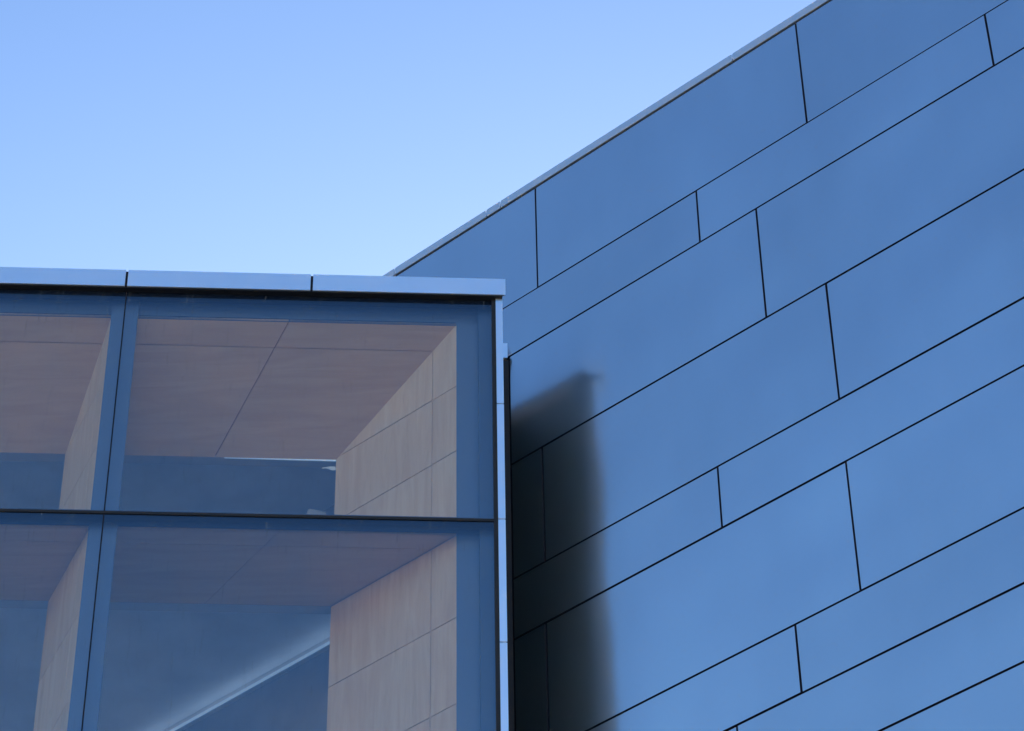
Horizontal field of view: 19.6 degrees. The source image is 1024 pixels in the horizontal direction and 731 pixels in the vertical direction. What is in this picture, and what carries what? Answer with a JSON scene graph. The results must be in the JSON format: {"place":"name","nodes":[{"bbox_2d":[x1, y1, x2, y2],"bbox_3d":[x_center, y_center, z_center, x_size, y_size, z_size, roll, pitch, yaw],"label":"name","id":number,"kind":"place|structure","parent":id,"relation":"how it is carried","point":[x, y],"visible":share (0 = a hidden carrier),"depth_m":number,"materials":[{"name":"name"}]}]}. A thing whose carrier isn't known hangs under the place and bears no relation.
{"place":"outdoors","nodes":[
{"label":"outdoors","id":0,"kind":"place"},
{"bbox_2d":[0,0,815,275],"label":"sky","id":1,"kind":"structure","parent":0,"point":[321,137],"materials":[{"name":"blue"}]},
{"label":"ground","id":2,"kind":"structure","parent":0,"visible":0},
{"bbox_2d":[0,267,513,730],"bbox_3d":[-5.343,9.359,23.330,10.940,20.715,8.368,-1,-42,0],"label":"glazed bay building","id":3,"kind":"structure","parent":2,"relation":"on","point":[174,556],"depth_m":27.30,"materials":[{"name":"clear glass"}]},
{"bbox_2d":[383,0,1023,730],"bbox_3d":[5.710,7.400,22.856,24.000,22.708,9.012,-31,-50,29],"label":"metal clad building","id":4,"kind":"structure","parent":2,"relation":"on","point":[763,318],"depth_m":25.37,"materials":[{"name":"blue metal"}]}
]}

